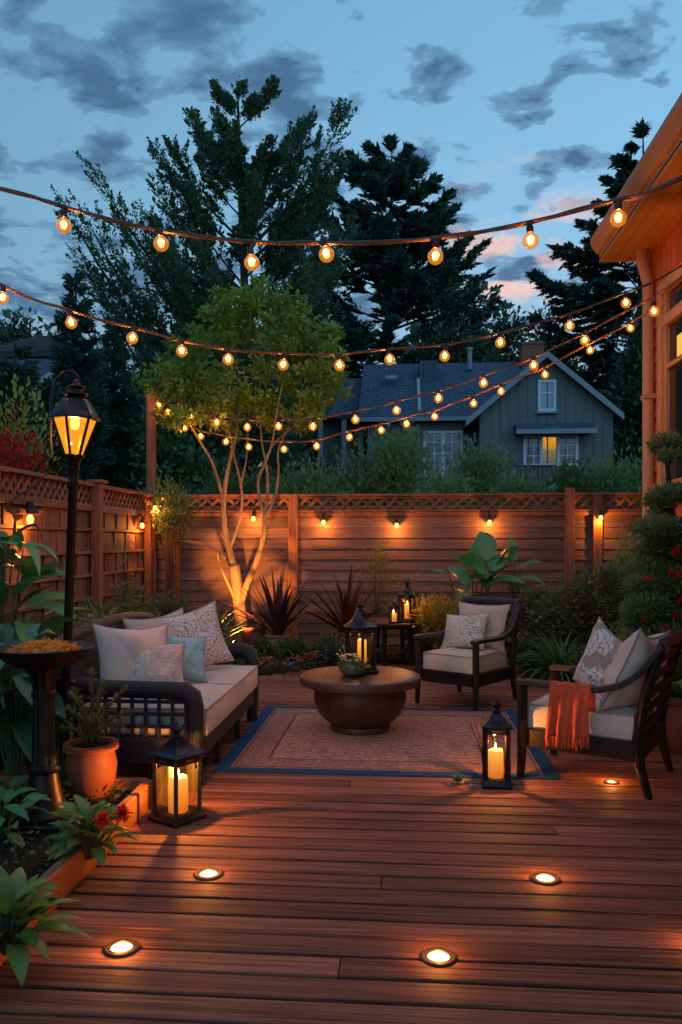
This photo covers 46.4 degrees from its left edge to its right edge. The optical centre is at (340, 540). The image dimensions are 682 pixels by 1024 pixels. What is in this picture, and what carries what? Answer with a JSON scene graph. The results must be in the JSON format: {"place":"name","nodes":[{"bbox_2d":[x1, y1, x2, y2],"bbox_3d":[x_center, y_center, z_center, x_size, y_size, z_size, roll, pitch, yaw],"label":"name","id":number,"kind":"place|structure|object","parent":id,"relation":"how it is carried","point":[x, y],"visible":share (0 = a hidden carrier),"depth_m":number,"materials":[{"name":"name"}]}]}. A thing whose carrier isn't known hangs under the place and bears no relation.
{"place":"outdoors","nodes":[
{"label":"outdoors","id":0,"kind":"place"},
{"bbox_2d":[0,645,572,964],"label":"garden bed","id":1,"kind":"object","parent":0,"point":[32,867],"visible":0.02,"depth_m":4.10,"materials":[{"name":"plant"}]},
{"bbox_2d":[0,785,49,847],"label":"leafy plant","id":2,"kind":"object","parent":1,"relation":"on","point":[19,809],"visible":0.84,"depth_m":3.85,"materials":[{"name":"green plant"}]},
{"bbox_2d":[0,640,94,833],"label":"bird bath","id":3,"kind":"object","parent":1,"relation":"on","point":[43,671],"visible":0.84,"depth_m":3.97,"materials":[{"name":"metal"}]},
{"bbox_2d":[4,638,82,652],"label":"dried petals","id":4,"kind":"object","parent":3,"relation":"in","point":[43,645],"visible":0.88,"depth_m":3.97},
{"bbox_2d":[0,531,94,725],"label":"leafy plant","id":5,"kind":"object","parent":1,"relation":"on","point":[30,570],"visible":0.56,"depth_m":5.81,"materials":[{"name":"green plant"}]},
{"bbox_2d":[0,616,96,774],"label":"leafy plant","id":6,"kind":"object","parent":1,"relation":"on","point":[16,703],"visible":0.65,"depth_m":4.66,"materials":[{"name":"green plant"}]},
{"bbox_2d":[21,600,83,721],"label":"shrub","id":7,"kind":"object","parent":1,"relation":"on","point":[53,636],"visible":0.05,"depth_m":6.53,"materials":[{"name":"green plant"}]},
{"bbox_2d":[2,471,50,580],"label":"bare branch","id":8,"kind":"object","parent":7,"relation":"attached to","point":[8,546],"visible":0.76,"depth_m":6.83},
{"bbox_2d":[0,465,156,639],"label":"side fence","id":9,"kind":"object","parent":1,"relation":"on","point":[101,526],"visible":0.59,"depth_m":9.06,"materials":[{"name":"brown wood"}]},
{"bbox_3d":[-3.108,-0.450,4.557,0.161,3.900,0.110,0,0,4],"label":"light pole","id":10,"kind":"object","parent":9,"relation":"attached to","visible":0},
{"bbox_2d":[0,175,681,265],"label":"string lights","id":11,"kind":"object","parent":10,"relation":"hanging from","point":[322,242],"visible":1,"depth_m":3.92,"materials":[{"name":"yellow rubber"}]},
{"bbox_2d":[0,264,681,367],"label":"string lights","id":12,"kind":"object","parent":10,"relation":"hanging from","point":[69,312],"visible":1,"depth_m":5.74,"materials":[{"name":"yellow rubber"}]},
{"bbox_2d":[46,795,144,866],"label":"flowering plant","id":13,"kind":"object","parent":1,"relation":"on","point":[93,821],"visible":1,"depth_m":3.54,"materials":[{"name":"green plant"}]},
{"bbox_2d":[58,666,143,799],"bbox_3d":[-1.351,1.078,4.472,0.498,0.745,0.312,0,0,4],"label":"potted plant","id":14,"kind":"object","parent":1,"relation":"on","point":[90,766],"visible":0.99,"depth_m":4.41,"materials":[{"name":"ceramic"}]},
{"bbox_2d":[104,537,152,611],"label":"shrub","id":15,"kind":"object","parent":1,"relation":"on","point":[123,555],"visible":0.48,"depth_m":9.82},
{"bbox_2d":[105,568,162,616],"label":"shrub","id":16,"kind":"object","parent":1,"relation":"on","point":[136,607],"visible":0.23,"depth_m":8.46,"materials":[{"name":"green plant"}]},
{"bbox_2d":[146,389,155,604],"bbox_3d":[-2.710,-0.334,11.364,0.123,3.668,0.146,0,0,4],"label":"wooden post","id":17,"kind":"object","parent":1,"relation":"on","point":[150,439],"visible":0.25,"depth_m":11.34,"materials":[{"name":"brown wood"}]},
{"bbox_2d":[154,287,679,450],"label":"string lights","id":18,"kind":"object","parent":17,"relation":"hanging from","point":[381,424],"visible":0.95,"depth_m":8.42,"materials":[{"name":"brown rubber"}]},
{"bbox_2d":[157,276,681,428],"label":"string lights","id":19,"kind":"object","parent":17,"relation":"hanging from","point":[532,358],"visible":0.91,"depth_m":8.22,"materials":[{"name":"yellow rubber"}]},
{"bbox_2d":[147,587,197,616],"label":"shrub","id":20,"kind":"object","parent":1,"relation":"on","point":[165,609],"visible":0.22,"depth_m":9.52,"materials":[{"name":"green plant"}]},
{"bbox_2d":[130,469,214,607],"bbox_3d":[-2.406,0.240,11.271,1.135,2.523,1.093,0,0,11],"label":"climbing vine","id":21,"kind":"object","parent":1,"relation":"on","point":[172,509],"visible":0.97,"depth_m":11.17,"materials":[{"name":"green plant"}]},
{"bbox_2d":[129,274,355,642],"bbox_3d":[-1.460,-1.107,11.098,3.341,5.373,1.486,0,0,4],"label":"ornamental tree","id":22,"kind":"object","parent":1,"relation":"on","point":[302,340],"visible":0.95,"depth_m":10.95,"materials":[{"name":"green plant"}]},
{"bbox_2d":[212,565,324,654],"bbox_3d":[-0.942,0.875,10.453,1.580,1.210,1.529,0,0,4],"label":"spiky plant","id":23,"kind":"object","parent":1,"relation":"on","point":[279,623],"visible":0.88,"depth_m":10.30,"materials":[{"name":"plant"}]},
{"bbox_2d":[0,636,576,879],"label":"ground cover","id":24,"kind":"object","parent":1,"relation":"on","point":[45,847],"visible":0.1,"depth_m":4.41,"materials":[{"name":"green plant"}]},
{"bbox_2d":[0,865,91,986],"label":"hosta plant","id":25,"kind":"object","parent":24,"relation":"on","point":[22,904],"visible":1,"depth_m":2.74,"materials":[{"name":"green plant"}]},
{"bbox_2d":[274,637,310,659],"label":"shrub","id":26,"kind":"object","parent":1,"relation":"on","point":[297,645],"visible":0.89,"depth_m":9.91,"materials":[{"name":"green plant"}]},
{"bbox_2d":[308,632,350,660],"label":"shrub","id":27,"kind":"object","parent":1,"relation":"on","point":[334,644],"visible":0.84,"depth_m":9.88,"materials":[{"name":"green plant"}]},
{"bbox_2d":[291,564,400,653],"bbox_3d":[0.076,0.870,10.500,1.580,1.220,1.706,0,0,4],"label":"spiky plant","id":28,"kind":"object","parent":1,"relation":"on","point":[347,604],"visible":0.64,"depth_m":10.31,"materials":[{"name":"purple plant"}]},
{"bbox_2d":[350,534,402,640],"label":"shrub","id":29,"kind":"object","parent":1,"relation":"on","point":[376,593],"visible":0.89,"depth_m":10.55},
{"bbox_2d":[402,586,467,649],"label":"shrub","id":30,"kind":"object","parent":1,"relation":"on","point":[436,615],"visible":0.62,"depth_m":9.37,"materials":[{"name":"green plant"}]},
{"bbox_2d":[420,531,535,641],"bbox_3d":[1.756,0.682,10.018,1.546,1.616,0.924,0,0,4],"label":"leafy plant","id":31,"kind":"object","parent":1,"relation":"on","point":[480,558],"visible":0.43,"depth_m":10.06,"materials":[{"name":"green plant"}]},
{"bbox_2d":[505,538,544,598],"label":"leafy plant","id":32,"kind":"object","parent":1,"relation":"on","point":[513,555],"visible":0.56,"depth_m":10.18,"materials":[{"name":"green plant"}]},
{"bbox_2d":[507,637,544,674],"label":"shrub","id":33,"kind":"object","parent":1,"relation":"on","point":[524,645],"visible":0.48,"depth_m":8.99,"materials":[{"name":"green plant"}]},
{"bbox_2d":[509,577,576,654],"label":"shrub","id":34,"kind":"object","parent":1,"relation":"on","point":[532,597],"visible":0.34,"depth_m":9.67,"materials":[{"name":"green plant"}]},
{"bbox_2d":[507,627,588,687],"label":"grass tuft","id":35,"kind":"object","parent":1,"relation":"on","point":[555,656],"visible":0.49,"depth_m":8.55,"materials":[{"name":"green plant"}]},
{"bbox_2d":[518,566,617,658],"bbox_3d":[2.731,0.894,9.281,1.226,1.221,1.167,0,0,28],"label":"shrub","id":36,"kind":"object","parent":1,"relation":"on","point":[561,628],"visible":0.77,"depth_m":9.12,"materials":[{"name":"green plant"}]},
{"bbox_2d":[561,556,637,632],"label":"shrub","id":37,"kind":"object","parent":1,"relation":"on","point":[613,576],"visible":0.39,"depth_m":9.08,"materials":[{"name":"green plant"}]},
{"bbox_2d":[595,525,641,630],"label":"shrub","id":38,"kind":"object","parent":1,"relation":"on","point":[622,556],"visible":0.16,"depth_m":10.31,"materials":[{"name":"green plant"}]},
{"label":"deck joists","id":39,"kind":"structure","parent":1,"relation":"on","visible":0},
{"bbox_2d":[0,663,681,1023],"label":"deck","id":40,"kind":"structure","parent":39,"relation":"on","point":[295,913],"depth_m":3.29,"materials":[{"name":"wood"}]},
{"bbox_2d":[49,370,99,775],"bbox_3d":[-1.593,0.239,4.757,0.300,2.527,0.254,0,0,-26],"label":"lamp post","id":41,"kind":"object","parent":40,"relation":"on","point":[74,417],"visible":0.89,"depth_m":4.74,"materials":[{"name":"black metal"}]},
{"bbox_2d":[0,774,151,966],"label":"planter edging","id":42,"kind":"object","parent":40,"relation":"on","point":[66,874],"visible":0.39,"depth_m":3.64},
{"bbox_2d":[103,938,139,957],"bbox_3d":[-0.807,1.494,2.931,0.132,0.008,0.132,0,0,4],"label":"deck light","id":43,"kind":"object","parent":40,"relation":"on","point":[115,949],"visible":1,"depth_m":2.92,"materials":[{"name":"white metal"}]},
{"bbox_2d":[52,612,258,790],"bbox_3d":[-1.237,1.022,5.758,0.992,0.961,1.951,0,0,4],"label":"wicker sofa","id":44,"kind":"object","parent":40,"relation":"on","point":[213,710],"visible":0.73,"depth_m":4.89,"materials":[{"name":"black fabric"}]},
{"bbox_2d":[91,623,167,697],"bbox_3d":[-1.397,0.810,5.395,0.570,0.531,0.273,5,-23,-40],"label":"back cushion","id":45,"kind":"object","parent":44,"relation":"on","point":[120,651],"visible":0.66,"depth_m":5.27,"materials":[{"name":"beige fabric"}]},
{"bbox_2d":[123,607,183,635],"bbox_3d":[-1.374,0.791,6.075,0.530,0.510,0.196,-8,-13,-42],"label":"back cushion","id":46,"kind":"object","parent":44,"relation":"on","point":[139,623],"visible":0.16,"depth_m":6.02,"materials":[{"name":"beige fabric"}]},
{"bbox_2d":[131,642,185,681],"bbox_3d":[-1.257,0.845,5.394,0.440,0.371,0.155,8,-28,-29],"label":"throw pillow","id":47,"kind":"object","parent":44,"relation":"on","point":[169,667],"visible":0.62,"depth_m":5.36,"materials":[{"name":"fabric"}]},
{"bbox_2d":[167,634,207,682],"bbox_3d":[-1.150,0.840,5.727,0.410,0.370,0.176,11,-30,-32],"label":"throw pillow","id":48,"kind":"object","parent":44,"relation":"on","point":[193,665],"visible":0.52,"depth_m":5.71,"materials":[{"name":"teal fabric"}]},
{"bbox_2d":[154,600,234,665],"bbox_3d":[-1.134,0.766,6.187,0.510,0.510,0.203,-15,-7,-28],"label":"throw pillow","id":49,"kind":"object","parent":44,"relation":"on","point":[202,621],"visible":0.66,"depth_m":6.17,"materials":[{"name":"fabric"}]},
{"bbox_2d":[147,722,206,828],"bbox_3d":[-0.884,1.239,4.296,0.224,0.522,0.224,0,0,36],"label":"lantern","id":50,"kind":"object","parent":40,"relation":"on","point":[176,751],"visible":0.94,"depth_m":4.25,"materials":[{"name":"black metal"}]},
{"bbox_2d":[168,769,187,813],"bbox_3d":[-0.875,1.335,4.278,0.104,0.229,0.105,0,0,4],"label":"pillar candle","id":51,"kind":"object","parent":50,"relation":"on","point":[182,793],"visible":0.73,"depth_m":4.24,"materials":[{"name":"orange wax"}]},
{"bbox_2d":[213,706,560,779],"bbox_3d":[0.355,1.493,6.099,2.218,0.012,2.055,0,0,4],"label":"area rug","id":52,"kind":"object","parent":40,"relation":"on","point":[425,742],"visible":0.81,"depth_m":5.72,"materials":[{"name":"fabric"}]},
{"bbox_2d":[299,666,420,735],"bbox_3d":[0.151,1.273,6.323,0.961,0.432,0.961,0,0,4],"label":"drum table","id":53,"kind":"object","parent":52,"relation":"on","point":[367,705],"visible":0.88,"depth_m":6.04,"materials":[{"name":"brown wood"}]},
{"bbox_2d":[336,645,368,676],"bbox_3d":[0.093,0.939,6.245,0.264,0.238,0.265,0,0,4],"label":"flower bowl","id":54,"kind":"object","parent":53,"relation":"on","point":[355,666],"visible":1,"depth_m":6.18,"materials":[{"name":"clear glass"}]},
{"bbox_2d":[343,601,378,674],"bbox_3d":[0.160,0.770,6.422,0.274,0.577,0.315,0,0,-6],"label":"lantern","id":55,"kind":"object","parent":53,"relation":"on","point":[360,622],"visible":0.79,"depth_m":6.35,"materials":[{"name":"black metal"}]},
{"bbox_2d":[369,617,423,665],"bbox_3d":[0.639,1.236,9.681,0.840,0.532,0.840,0,0,4],"label":"side table","id":56,"kind":"object","parent":40,"relation":"on","point":[383,624],"visible":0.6,"depth_m":9.53,"materials":[{"name":"brown wood"}]},
{"bbox_2d":[396,577,417,622],"bbox_3d":[0.803,0.712,9.648,0.234,0.547,0.268,0,0,-16],"label":"lantern","id":57,"kind":"object","parent":56,"relation":"on","point":[406,592],"visible":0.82,"depth_m":9.59,"materials":[{"name":"brown metal"}]},
{"bbox_2d":[420,947,456,966],"bbox_3d":[0.351,1.494,2.866,0.132,0.008,0.132,0,0,4],"label":"deck light","id":58,"kind":"object","parent":40,"relation":"on","point":[446,957],"visible":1,"depth_m":2.86,"materials":[{"name":"white metal"}]},
{"bbox_2d":[413,597,521,710],"bbox_3d":[1.213,1.026,7.511,0.687,0.958,0.890,0,0,40],"label":"patio armchair","id":59,"kind":"object","parent":40,"relation":"on","point":[475,667],"visible":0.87,"depth_m":7.31,"materials":[{"name":"brown wood"}]},
{"bbox_2d":[440,612,489,649],"bbox_3d":[1.174,0.856,7.559,0.509,0.371,0.181,-8,-29,43],"label":"throw pillow","id":60,"kind":"object","parent":59,"relation":"on","point":[462,630],"visible":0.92,"depth_m":7.49,"materials":[{"name":"fabric"}]},
{"bbox_2d":[458,601,510,652],"bbox_3d":[1.341,0.821,7.633,0.580,0.471,0.177,0,-14,40],"label":"back cushion","id":61,"kind":"object","parent":59,"relation":"on","point":[496,622],"visible":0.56,"depth_m":7.50,"materials":[{"name":"beige fabric"}]},
{"bbox_2d":[481,699,512,789],"bbox_3d":[0.956,1.236,4.900,0.187,0.527,0.187,0,0,8],"label":"lantern","id":62,"kind":"object","parent":40,"relation":"on","point":[495,722],"visible":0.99,"depth_m":4.83,"materials":[{"name":"black metal"}]},
{"bbox_2d":[488,743,502,778],"bbox_3d":[0.951,1.345,4.900,0.097,0.209,0.097,0,0,4],"label":"pillar candle","id":63,"kind":"object","parent":62,"relation":"in","point":[495,762],"visible":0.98,"depth_m":4.86,"materials":[{"name":"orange wax"}]},
{"bbox_2d":[515,628,681,799],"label":"patio armchair","id":64,"kind":"object","parent":40,"relation":"on","point":[636,734],"visible":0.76,"depth_m":4.81,"materials":[{"name":"brown wood"}]},
{"bbox_2d":[545,680,595,750],"bbox_3d":[1.400,1.059,4.848,0.265,0.397,0.215,0,0,32],"label":"throw blanket","id":65,"kind":"object","parent":64,"relation":"on","point":[570,704],"visible":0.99,"depth_m":4.80,"materials":[{"name":"orange fabric"}]},
{"bbox_2d":[572,616,622,701],"bbox_3d":[1.698,0.800,5.185,0.196,0.480,0.530,16,13,-10],"label":"throw pillow","id":66,"kind":"object","parent":64,"relation":"on","point":[600,652],"visible":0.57,"depth_m":5.13,"materials":[{"name":"beige fabric"}]},
{"bbox_2d":[598,627,670,711],"bbox_3d":[1.839,0.800,4.967,0.293,0.571,0.610,30,12,37],"label":"back cushion","id":67,"kind":"object","parent":64,"relation":"on","point":[636,649],"visible":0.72,"depth_m":4.78,"materials":[{"name":"beige fabric"}]},
{"bbox_2d":[654,679,681,753],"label":"clay urn","id":68,"kind":"object","parent":40,"relation":"on","point":[673,721],"visible":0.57,"depth_m":5.58,"materials":[{"name":"brown ceramic"}]},
{"bbox_2d":[0,0,681,466],"label":"sky","id":69,"kind":"structure","parent":0,"point":[521,106],"materials":[{"name":"blue"}]},
{"label":"ground","id":70,"kind":"structure","parent":0,"visible":0},
{"bbox_2d":[0,305,48,343],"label":"leafy tree","id":71,"kind":"object","parent":70,"relation":"on","point":[10,335],"visible":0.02,"depth_m":34.71,"materials":[{"name":"green plant"}]},
{"bbox_2d":[0,341,61,499],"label":"spruce tree","id":72,"kind":"object","parent":70,"relation":"on","point":[25,370],"visible":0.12,"depth_m":15.34,"materials":[{"name":"green plant"}]},
{"bbox_2d":[0,372,61,493],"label":"young tree","id":73,"kind":"object","parent":70,"relation":"on","point":[27,408],"visible":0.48,"depth_m":9.08,"materials":[{"name":"green plant"}]},
{"bbox_2d":[0,403,83,501],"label":"red maple","id":74,"kind":"object","parent":70,"relation":"on","point":[14,449],"visible":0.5,"depth_m":8.48,"materials":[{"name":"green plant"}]},
{"bbox_2d":[35,376,82,502],"bbox_3d":[-6.509,-0.932,17.668,2.234,5.372,2.164,0,0,30],"label":"spruce tree","id":75,"kind":"object","parent":70,"relation":"on","point":[48,382],"visible":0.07,"depth_m":17.38,"materials":[{"name":"green plant"}]},
{"bbox_2d":[0,335,119,408],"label":"hipped house","id":76,"kind":"structure","parent":70,"relation":"on","point":[41,343],"depth_m":24.85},
{"bbox_2d":[47,270,122,506],"bbox_3d":[-6.837,-2.606,20.586,2.595,8.718,2.570,0,0,4],"label":"spruce tree","id":77,"kind":"object","parent":70,"relation":"on","point":[90,369],"visible":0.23,"depth_m":20.35,"materials":[{"name":"green plant"}]},
{"bbox_2d":[86,315,161,509],"bbox_3d":[-6.388,-2.240,22.534,3.664,8.199,3.847,0,0,4],"label":"spruce tree","id":78,"kind":"object","parent":70,"relation":"on","point":[123,406],"visible":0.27,"depth_m":22.17,"materials":[{"name":"green plant"}]},
{"bbox_2d":[118,333,171,492],"bbox_3d":[-5.738,-2.255,24.374,4.196,8.250,3.930,0,0,4],"label":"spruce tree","id":79,"kind":"object","parent":70,"relation":"on","point":[152,349],"visible":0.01,"depth_m":24.34,"materials":[{"name":"green plant"}]},
{"bbox_2d":[118,333,259,509],"bbox_3d":[-3.856,-1.837,20.369,3.370,7.191,3.553,0,0,23],"label":"leafy tree","id":80,"kind":"object","parent":70,"relation":"on","point":[178,454],"visible":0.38,"depth_m":19.68,"materials":[{"name":"green plant"}]},
{"bbox_2d":[50,74,360,490],"bbox_3d":[-4.561,-7.117,27.302,10.410,17.754,8.466,0,0,4],"label":"spreading tree","id":81,"kind":"object","parent":70,"relation":"on","point":[175,269],"visible":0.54,"depth_m":26.65,"materials":[{"name":"green plant"}]},
{"bbox_2d":[184,462,255,505],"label":"shrub","id":82,"kind":"object","parent":70,"relation":"on","point":[207,489],"visible":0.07,"depth_m":13.45,"materials":[{"name":"green plant"}]},
{"bbox_2d":[216,464,286,505],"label":"shrub","id":83,"kind":"object","parent":70,"relation":"on","point":[250,482],"visible":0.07,"depth_m":13.44,"materials":[{"name":"green plant"}]},
{"bbox_2d":[248,447,336,505],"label":"shrub","id":84,"kind":"object","parent":70,"relation":"on","point":[291,481],"visible":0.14,"depth_m":12.98,"materials":[{"name":"green plant"}]},
{"bbox_2d":[1,273,586,473],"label":"distant wood","id":85,"kind":"object","parent":70,"relation":"on","point":[413,327],"visible":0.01,"depth_m":70.37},
{"bbox_2d":[254,263,370,480],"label":"leafy tree","id":86,"kind":"object","parent":70,"relation":"on","point":[313,444],"visible":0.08,"depth_m":42.27,"materials":[{"name":"green plant"}]},
{"bbox_2d":[282,462,360,505],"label":"shrub","id":87,"kind":"object","parent":70,"relation":"on","point":[320,488],"visible":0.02,"depth_m":12.55,"materials":[{"name":"green plant"}]},
{"bbox_2d":[297,432,402,504],"bbox_3d":[0.190,-0.023,13.486,2.299,3.550,2.014,0,0,-16],"label":"shrub","id":88,"kind":"object","parent":70,"relation":"on","point":[363,489],"visible":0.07,"depth_m":13.22,"materials":[{"name":"green plant"}]},
{"bbox_2d":[156,488,641,644],"bbox_3d":[1.409,0.380,11.257,8.277,2.240,0.156,0,0,4],"label":"back fence","id":89,"kind":"object","parent":70,"relation":"on","point":[565,537],"visible":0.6,"depth_m":11.35,"materials":[{"name":"wood"}]},
{"bbox_2d":[346,410,456,504],"bbox_3d":[0.870,-0.274,13.751,2.218,4.053,2.434,0,0,5],"label":"shrub","id":90,"kind":"object","parent":70,"relation":"on","point":[398,459],"visible":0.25,"depth_m":13.50,"materials":[{"name":"green plant"}]},
{"bbox_2d":[309,133,502,455],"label":"broad conifer","id":91,"kind":"object","parent":70,"relation":"on","point":[399,285],"visible":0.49,"depth_m":43.50,"materials":[{"name":"green plant"}]},
{"bbox_2d":[403,461,481,504],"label":"shrub","id":92,"kind":"object","parent":70,"relation":"on","point":[445,486],"visible":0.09,"depth_m":12.56,"materials":[{"name":"green plant"}]},
{"bbox_2d":[398,259,503,363],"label":"leafy tree","id":93,"kind":"object","parent":70,"relation":"on","point":[456,353],"visible":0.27,"depth_m":41.19,"materials":[{"name":"green plant"}]},
{"bbox_2d":[318,341,623,504],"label":"gabled house","id":94,"kind":"structure","parent":70,"relation":"on","point":[558,413],"depth_m":31.12,"materials":[{"name":"wood"}]},
{"bbox_2d":[423,431,462,486],"bbox_3d":[4.019,-3.214,31.352,1.550,2.234,0.090,0,0,4],"label":"window","id":95,"kind":"structure","parent":94,"relation":"in","point":[452,440],"depth_m":31.35,"materials":[{"name":"glass"}]},
{"bbox_2d":[536,380,558,413],"bbox_3d":[7.612,-5.333,29.415,0.816,1.251,0.200,0,0,4],"label":"attic window","id":96,"kind":"structure","parent":94,"relation":"in","point":[542,384],"depth_m":29.45,"materials":[{"name":"glass"}]},
{"bbox_2d":[523,434,577,465],"bbox_3d":[7.751,-3.344,29.454,1.996,1.174,0.090,0,0,4],"label":"picture window","id":97,"kind":"structure","parent":94,"relation":"in","point":[571,445],"depth_m":29.45,"materials":[{"name":"glass"}]},
{"bbox_2d":[435,432,533,504],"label":"shrub","id":98,"kind":"object","parent":70,"relation":"on","point":[478,467],"visible":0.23,"depth_m":13.65,"materials":[{"name":"green plant"}]},
{"bbox_2d":[475,294,541,361],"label":"leafy tree","id":99,"kind":"object","parent":70,"relation":"on","point":[498,327],"visible":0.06,"depth_m":53.40,"materials":[{"name":"green plant"}]},
{"bbox_2d":[486,461,560,504],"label":"shrub","id":100,"kind":"object","parent":70,"relation":"on","point":[518,484],"visible":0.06,"depth_m":12.46,"materials":[{"name":"green plant"}]},
{"bbox_2d":[503,300,585,370],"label":"leafy tree","id":101,"kind":"object","parent":70,"relation":"on","point":[535,336],"visible":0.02,"depth_m":48.92,"materials":[{"name":"green plant"}]},
{"bbox_2d":[532,453,601,504],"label":"shrub","id":102,"kind":"object","parent":70,"relation":"on","point":[571,477],"visible":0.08,"depth_m":12.75,"materials":[{"name":"green plant"}]},
{"bbox_2d":[523,117,652,396],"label":"drooping conifer","id":103,"kind":"object","parent":70,"relation":"on","point":[599,283],"visible":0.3,"depth_m":40.71,"materials":[{"name":"green plant"}]},
{"bbox_2d":[578,440,641,504],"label":"shrub","id":104,"kind":"object","parent":70,"relation":"on","point":[619,479],"visible":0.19,"depth_m":13.17,"materials":[{"name":"green plant"}]},
{"bbox_2d":[589,299,641,459],"bbox_3d":[13.794,-4.553,35.885,6.035,12.622,5.712,0,0,4],"label":"leafy tree","id":105,"kind":"object","parent":70,"relation":"on","point":[629,371],"visible":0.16,"depth_m":35.37,"materials":[{"name":"green plant"}]},
{"bbox_2d":[613,381,641,471],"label":"leafy tree","id":106,"kind":"object","parent":70,"relation":"on","point":[634,436],"visible":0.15,"depth_m":34.77,"materials":[{"name":"green plant"}]},
{"bbox_2d":[590,92,681,564],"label":"cedar house","id":107,"kind":"structure","parent":70,"relation":"on","point":[644,231],"depth_m":7.86,"materials":[{"name":"wood"}]},
{"bbox_2d":[652,262,681,487],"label":"window","id":108,"kind":"structure","parent":107,"relation":"in","point":[669,314],"depth_m":7.83,"materials":[{"name":"beige paint"}]},
{"bbox_2d":[616,429,681,682],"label":"cloud pruned conifer","id":109,"kind":"object","parent":70,"relation":"on","point":[654,605],"visible":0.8,"depth_m":6.61,"materials":[{"name":"green plant"}]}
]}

